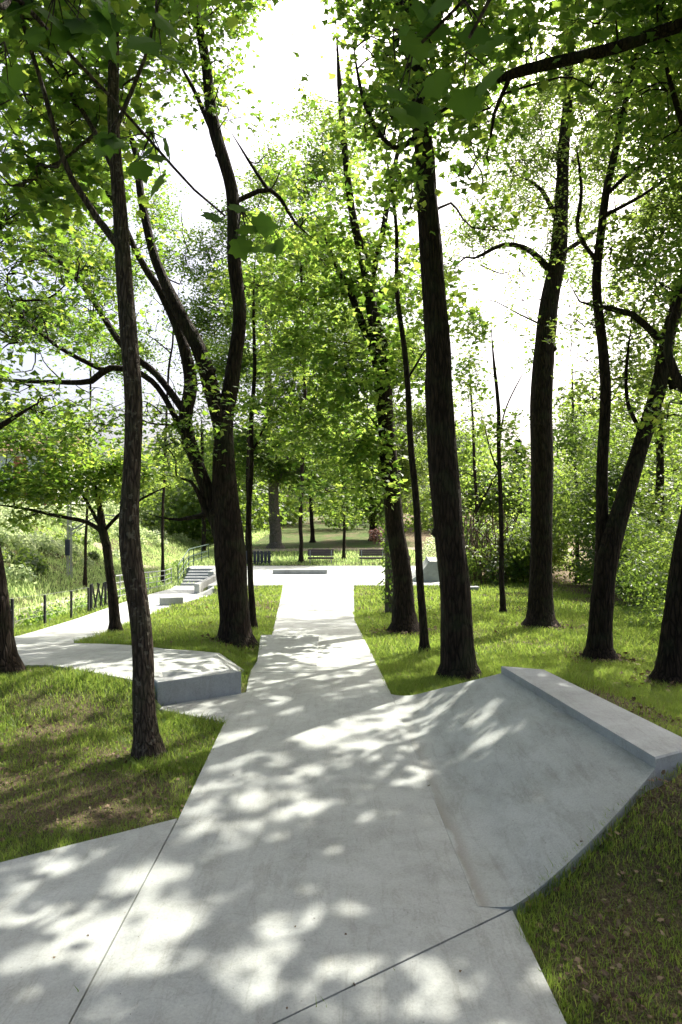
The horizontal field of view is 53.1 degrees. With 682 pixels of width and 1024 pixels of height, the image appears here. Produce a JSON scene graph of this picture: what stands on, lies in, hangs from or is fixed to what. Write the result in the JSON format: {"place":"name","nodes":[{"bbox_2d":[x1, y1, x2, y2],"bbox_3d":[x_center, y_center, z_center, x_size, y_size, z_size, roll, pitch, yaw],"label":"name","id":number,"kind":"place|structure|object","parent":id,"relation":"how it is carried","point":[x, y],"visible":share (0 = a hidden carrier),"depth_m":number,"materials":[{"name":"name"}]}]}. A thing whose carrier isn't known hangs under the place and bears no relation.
{"place":"outdoors","nodes":[
{"label":"outdoors","id":0,"kind":"place"},
{"bbox_2d":[0,433,90,507],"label":"house","id":1,"kind":"structure","parent":0,"point":[17,457],"depth_m":71.50,"materials":[{"name":"tile"}]},
{"bbox_2d":[0,818,176,1023],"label":"path","id":2,"kind":"structure","parent":0,"point":[60,903],"depth_m":3.85,"materials":[{"name":"concrete"}]},
{"bbox_2d":[89,582,106,611],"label":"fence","id":3,"kind":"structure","parent":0,"point":[92,592],"depth_m":22.41,"materials":[{"name":"black metal"}]},
{"bbox_2d":[14,546,206,623],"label":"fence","id":4,"kind":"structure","parent":0,"point":[61,602],"depth_m":38.56,"materials":[{"name":"grey metal"}]},
{"bbox_2d":[14,586,243,681],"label":"path","id":5,"kind":"structure","parent":0,"point":[54,645],"depth_m":10.27,"materials":[{"name":"concrete"}]},
{"bbox_2d":[186,566,214,573],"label":"plaza","id":6,"kind":"structure","parent":0,"point":[187,570],"depth_m":42.63,"materials":[{"name":"concrete"}]},
{"bbox_2d":[70,585,509,1023],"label":"path","id":7,"kind":"structure","parent":0,"point":[326,833],"depth_m":4.41,"materials":[{"name":"concrete"}]},
{"bbox_2d":[53,697,461,1022],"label":"leaf bits","id":8,"kind":"object","parent":7,"relation":"on","point":[254,930],"visible":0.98,"depth_m":3.65,"materials":[{"name":"plant"}]},
{"bbox_2d":[256,635,318,672],"bbox_3d":[-0.963,2.444,11.630,1.210,0.235,3.460,0,0,0],"label":"manual pad","id":9,"kind":"object","parent":7,"relation":"on","point":[287,653],"visible":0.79,"depth_m":11.30,"materials":[{"name":"concrete"}]},
{"bbox_2d":[208,566,438,588],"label":"plaza","id":10,"kind":"structure","parent":0,"point":[340,575],"depth_m":36.73,"materials":[{"name":"concrete"}]},
{"bbox_2d":[273,569,326,573],"bbox_3d":[-2.299,3.350,38.500,3.050,0.240,0.550,0,0,0],"label":"ledge","id":11,"kind":"object","parent":10,"relation":"on","point":[299,571],"visible":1,"depth_m":38.23,"materials":[{"name":"concrete"}]},
{"bbox_2d":[412,556,438,581],"bbox_3d":[4.175,3.013,35.750,1.744,1.175,3.662,0,0,5],"label":"quarter pipe","id":12,"kind":"object","parent":10,"relation":"on","point":[430,570],"visible":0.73,"depth_m":34.00,"materials":[{"name":"concrete"}]},
{"bbox_2d":[0,512,681,1023],"bbox_3d":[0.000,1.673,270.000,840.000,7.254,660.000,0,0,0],"label":"ground","id":13,"kind":"structure","parent":0,"point":[326,536],"depth_m":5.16,"materials":[{"name":"green plant"}]},
{"bbox_2d":[9,587,88,630],"bbox_3d":[-7.294,2.455,17.001,0.127,1.593,8.530,0,0,-7],"label":"post fence","id":14,"kind":"object","parent":13,"relation":"on","point":[44,607],"visible":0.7,"depth_m":16.68,"materials":[{"name":"black metal"}]},
{"bbox_2d":[0,2,139,676],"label":"maple tree","id":15,"kind":"object","parent":13,"relation":"on","point":[10,660],"visible":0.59,"depth_m":9.02,"materials":[{"name":"green plant"}]},
{"bbox_2d":[65,491,115,575],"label":"line mast","id":16,"kind":"object","parent":13,"relation":"on","point":[68,547],"visible":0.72,"depth_m":46.88,"materials":[{"name":"grey metal"}]},
{"bbox_2d":[1,518,180,577],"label":"slope bushes","id":17,"kind":"object","parent":13,"relation":"on","point":[36,564],"visible":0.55,"depth_m":46.29,"materials":[{"name":"green plant"}]},
{"bbox_2d":[0,400,184,631],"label":"maple tree","id":18,"kind":"object","parent":13,"relation":"on","point":[61,479],"visible":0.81,"depth_m":14.85,"materials":[{"name":"green plant"}]},
{"bbox_2d":[0,495,200,587],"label":"slope shrubs","id":19,"kind":"object","parent":13,"relation":"on","point":[5,537],"visible":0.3,"depth_m":54.88,"materials":[{"name":"green plant"}]},
{"bbox_2d":[13,559,187,629],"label":"weeds","id":20,"kind":"object","parent":13,"relation":"on","point":[26,621],"visible":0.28,"depth_m":19.77,"materials":[{"name":"green plant"}]},
{"bbox_2d":[0,139,208,589],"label":"broadleaf tree","id":21,"kind":"object","parent":13,"relation":"on","point":[86,525],"visible":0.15,"depth_m":45.00,"materials":[{"name":"green plant"}]},
{"bbox_2d":[0,0,269,760],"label":"maple tree","id":22,"kind":"object","parent":13,"relation":"on","point":[73,103],"visible":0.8,"depth_m":6.56,"materials":[{"name":"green plant"}]},
{"bbox_2d":[107,568,171,603],"bbox_3d":[-9.112,3.344,31.894,0.159,2.112,15.113,0,0,-6],"label":"railing","id":23,"kind":"object","parent":13,"relation":"on","point":[120,588],"visible":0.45,"depth_m":32.78,"materials":[{"name":"grey metal"}]},
{"bbox_2d":[0,0,284,261],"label":"maple tree","id":24,"kind":"object","parent":13,"relation":"on","point":[70,32],"visible":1,"depth_m":3.05,"materials":[{"name":"green plant"}]},
{"bbox_2d":[0,129,309,582],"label":"broadleaf tree","id":25,"kind":"object","parent":13,"relation":"on","point":[205,321],"visible":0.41,"depth_m":39.83,"materials":[{"name":"green plant"}]},
{"bbox_2d":[159,596,182,605],"bbox_3d":[-6.081,3.202,24.460,0.800,0.340,0.450,0,0,-20],"label":"ledge","id":26,"kind":"object","parent":13,"relation":"on","point":[166,600],"visible":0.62,"depth_m":24.25,"materials":[{"name":"concrete"}]},
{"bbox_2d":[105,329,246,551],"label":"broadleaf tree","id":27,"kind":"object","parent":13,"relation":"on","point":[204,530],"visible":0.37,"depth_m":57.98,"materials":[{"name":"green plant"}]},
{"bbox_2d":[0,0,353,648],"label":"maple tree","id":28,"kind":"object","parent":13,"relation":"on","point":[218,498],"visible":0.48,"depth_m":12.25,"materials":[{"name":"green plant"}]},
{"bbox_2d":[178,544,208,585],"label":"railing","id":29,"kind":"object","parent":13,"relation":"on","point":[190,561],"visible":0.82,"depth_m":42.38,"materials":[{"name":"grey metal"}]},
{"bbox_2d":[154,669,240,705],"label":"concrete block","id":30,"kind":"structure","parent":13,"relation":"on","point":[175,689],"depth_m":8.27,"materials":[{"name":"grey concrete"}]},
{"bbox_2d":[181,568,215,585],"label":"staircase","id":31,"kind":"structure","parent":13,"relation":"on","point":[196,575],"depth_m":40.72,"materials":[{"name":"concrete"}]},
{"bbox_2d":[194,574,216,593],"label":"retaining wall","id":32,"kind":"structure","parent":13,"relation":"on","point":[200,586],"depth_m":33.50,"materials":[{"name":"concrete"}]},
{"bbox_2d":[183,378,278,550],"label":"broadleaf tree","id":33,"kind":"object","parent":13,"relation":"on","point":[246,471],"visible":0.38,"depth_m":55.90,"materials":[{"name":"green plant"}]},
{"bbox_2d":[246,551,271,564],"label":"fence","id":34,"kind":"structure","parent":13,"relation":"on","point":[260,561],"depth_m":45.45,"materials":[{"name":"black metal"}]},
{"bbox_2d":[191,237,341,548],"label":"broadleaf tree","id":35,"kind":"object","parent":13,"relation":"on","point":[279,472],"visible":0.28,"depth_m":61.45,"materials":[{"name":"green plant"}]},
{"bbox_2d":[199,181,336,629],"bbox_3d":[-1.599,-2.357,15.751,3.049,10.486,2.980,0,0,0],"label":"young tree","id":36,"kind":"object","parent":13,"relation":"on","point":[249,405],"visible":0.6,"depth_m":15.45,"materials":[{"name":"green plant"}]},
{"bbox_2d":[0,511,587,625],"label":"meadow grass","id":37,"kind":"structure","parent":13,"relation":"on","point":[258,535],"depth_m":48.98,"materials":[{"name":"green plant"}]},
{"bbox_2d":[237,78,395,562],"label":"broadleaf tree","id":38,"kind":"object","parent":13,"relation":"on","point":[320,159],"visible":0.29,"depth_m":46.60,"materials":[{"name":"green plant"}]},
{"bbox_2d":[307,549,333,563],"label":"park bench","id":39,"kind":"object","parent":13,"relation":"on","point":[320,552],"visible":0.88,"depth_m":46.22,"materials":[{"name":"brown wood"}]},
{"bbox_2d":[279,250,374,542],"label":"broadleaf tree","id":40,"kind":"object","parent":13,"relation":"on","point":[312,536],"visible":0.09,"depth_m":66.97,"materials":[{"name":"green plant"}]},
{"bbox_2d":[0,578,681,1023],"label":"leaf litter","id":41,"kind":"object","parent":13,"relation":"on","point":[604,972],"visible":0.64,"depth_m":5.10,"materials":[{"name":"plant"}]},
{"bbox_2d":[304,392,395,559],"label":"broadleaf tree","id":42,"kind":"object","parent":13,"relation":"on","point":[328,508],"visible":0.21,"depth_m":49.93,"materials":[{"name":"green plant"}]},
{"bbox_2d":[242,21,465,634],"bbox_3d":[0.290,-3.969,14.883,5.048,13.644,4.121,0,0,0],"label":"maple tree","id":43,"kind":"object","parent":13,"relation":"on","point":[383,375],"visible":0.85,"depth_m":14.77,"materials":[{"name":"green plant"}]},
{"bbox_2d":[359,549,384,563],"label":"park bench","id":44,"kind":"object","parent":13,"relation":"on","point":[371,552],"visible":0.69,"depth_m":46.24,"materials":[{"name":"brown wood"}]},
{"bbox_2d":[368,526,384,543],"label":"purple shrub","id":45,"kind":"object","parent":13,"relation":"on","point":[377,532],"visible":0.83,"depth_m":50.77,"materials":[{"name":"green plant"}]},
{"bbox_2d":[81,349,681,544],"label":"woodland","id":46,"kind":"object","parent":13,"relation":"on","point":[177,505],"visible":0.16,"depth_m":90.40,"materials":[{"name":"green plant"}]},
{"bbox_2d":[371,388,401,612],"bbox_3d":[1.313,-0.384,19.418,0.881,6.786,0.902,0,0,-40],"label":"ivy trunk","id":47,"kind":"object","parent":13,"relation":"on","point":[387,592],"visible":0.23,"depth_m":19.29,"materials":[{"name":"green plant"}]},
{"bbox_2d":[321,323,462,540],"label":"broadleaf tree","id":48,"kind":"object","parent":13,"relation":"on","point":[419,418],"visible":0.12,"depth_m":69.57,"materials":[{"name":"green plant"}]},
{"bbox_2d":[316,56,484,652],"bbox_3d":[1.095,-2.667,12.072,3.071,10.698,2.678,0,0,0],"label":"young tree","id":49,"kind":"object","parent":13,"relation":"on","point":[396,284],"visible":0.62,"depth_m":11.87,"materials":[{"name":"green plant"}]},
{"bbox_2d":[272,0,558,681],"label":"maple tree","id":50,"kind":"object","parent":13,"relation":"on","point":[457,654],"visible":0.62,"depth_m":9.58,"materials":[{"name":"green plant"}]},
{"bbox_2d":[422,535,436,560],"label":"hedge shrub","id":51,"kind":"object","parent":13,"relation":"on","point":[429,549],"visible":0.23,"depth_m":40.34,"materials":[{"name":"green plant"}]},
{"bbox_2d":[372,0,509,127],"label":"maple tree","id":52,"kind":"object","parent":13,"relation":"on","point":[466,102],"visible":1,"depth_m":2.68,"materials":[{"name":"green plant"}]},
{"bbox_2d":[407,367,530,537],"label":"broadleaf tree","id":53,"kind":"object","parent":13,"relation":"on","point":[476,492],"visible":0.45,"depth_m":37.94,"materials":[{"name":"green plant"}]},
{"bbox_2d":[470,586,478,590],"bbox_3d":[5.819,3.409,30.360,0.600,0.200,0.350,0,0,-6],"label":"ledge","id":54,"kind":"object","parent":13,"relation":"on","point":[475,588],"visible":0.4,"depth_m":30.20,"materials":[{"name":"concrete"}]},
{"bbox_2d":[463,511,529,584],"bbox_3d":[7.572,1.725,34.269,4.526,3.642,3.918,0,0,0],"label":"vine tangle","id":55,"kind":"object","parent":13,"relation":"on","point":[470,531],"visible":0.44,"depth_m":33.64,"materials":[{"name":"green plant"}]},
{"bbox_2d":[436,146,571,434],"bbox_3d":[6.880,-6.746,32.136,7.600,20.932,4.615,0,0,0],"label":"broadleaf tree","id":56,"kind":"object","parent":13,"relation":"on","point":[503,271],"visible":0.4,"depth_m":31.79,"materials":[{"name":"green plant"}]},
{"bbox_2d":[432,7,577,343],"bbox_3d":[6.216,-8.471,27.995,7.154,24.167,5.583,0,0,0],"label":"broadleaf tree","id":57,"kind":"object","parent":13,"relation":"on","point":[487,70],"visible":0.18,"depth_m":27.70,"materials":[{"name":"green plant"}]},
{"bbox_2d":[449,292,565,613],"bbox_3d":[4.695,-1.667,20.035,4.062,9.594,2.969,0,0,0],"label":"young tree","id":58,"kind":"object","parent":13,"relation":"on","point":[483,325],"visible":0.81,"depth_m":19.56,"materials":[{"name":"green plant"}]},
{"bbox_2d":[497,439,530,517],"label":"conifer tree","id":59,"kind":"object","parent":13,"relation":"on","point":[519,441],"visible":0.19,"depth_m":94.46,"materials":[{"name":"green plant"}]},
{"bbox_2d":[391,673,655,916],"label":"skate bank","id":60,"kind":"structure","parent":13,"relation":"on","point":[523,782],"depth_m":5.16,"materials":[{"name":"concrete"}]},
{"bbox_2d":[501,666,681,787],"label":"concrete block","id":61,"kind":"structure","parent":60,"relation":"on","point":[658,748],"depth_m":5.58,"materials":[{"name":"grey concrete"}]},
{"bbox_2d":[384,0,681,192],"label":"maple tree","id":62,"kind":"object","parent":13,"relation":"on","point":[554,63],"visible":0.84,"depth_m":8.12,"materials":[{"name":"green plant"}]},
{"bbox_2d":[440,0,659,629],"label":"maple tree","id":63,"kind":"object","parent":13,"relation":"on","point":[540,611],"visible":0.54,"depth_m":15.71,"materials":[{"name":"green plant"}]},
{"bbox_2d":[463,392,681,607],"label":"undergrowth","id":64,"kind":"object","parent":13,"relation":"on","point":[565,496],"visible":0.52,"depth_m":28.72,"materials":[{"name":"green plant"}]},
{"bbox_2d":[507,32,679,380],"bbox_3d":[11.707,-8.661,29.913,9.725,24.668,5.982,0,0,0],"label":"broadleaf tree","id":65,"kind":"object","parent":13,"relation":"on","point":[574,276],"visible":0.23,"depth_m":29.77,"materials":[{"name":"green plant"}]},
{"bbox_2d":[524,348,673,583],"bbox_3d":[13.048,-2.086,34.224,7.591,11.729,5.701,0,0,-23],"label":"broadleaf tree","id":66,"kind":"object","parent":13,"relation":"on","point":[570,470],"visible":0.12,"depth_m":33.96,"materials":[{"name":"green plant"}]},
{"bbox_2d":[531,0,681,685],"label":"maple tree","id":67,"kind":"object","parent":13,"relation":"on","point":[668,666],"visible":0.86,"depth_m":9.13,"materials":[{"name":"green plant"}]},
{"bbox_2d":[533,0,681,661],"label":"maple tree","id":68,"kind":"object","parent":13,"relation":"on","point":[610,529],"visible":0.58,"depth_m":11.15,"materials":[{"name":"green plant"}]},
{"bbox_2d":[555,176,681,602],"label":"broadleaf tree","id":69,"kind":"object","parent":13,"relation":"on","point":[659,449],"visible":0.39,"depth_m":22.91,"materials":[{"name":"green plant"}]},
{"bbox_2d":[574,11,681,357],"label":"maple tree","id":70,"kind":"object","parent":13,"relation":"on","point":[667,280],"visible":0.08,"depth_m":18.16,"materials":[{"name":"green plant"}]},
{"bbox_2d":[589,504,681,632],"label":"bush","id":71,"kind":"object","parent":13,"relation":"on","point":[660,576],"visible":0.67,"depth_m":15.83,"materials":[{"name":"green plant"}]},
{"bbox_2d":[0,0,681,512],"label":"sky","id":72,"kind":"structure","parent":0,"point":[277,68],"materials":[{"name":"white"}]},
{"bbox_2d":[91,542,592,568],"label":"dirt path","id":73,"kind":"structure","parent":0,"point":[256,550],"depth_m":59.87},
{"bbox_2d":[276,910,566,1023],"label":"path","id":74,"kind":"structure","parent":0,"point":[499,978],"depth_m":3.24,"materials":[{"name":"concrete"}]}
]}

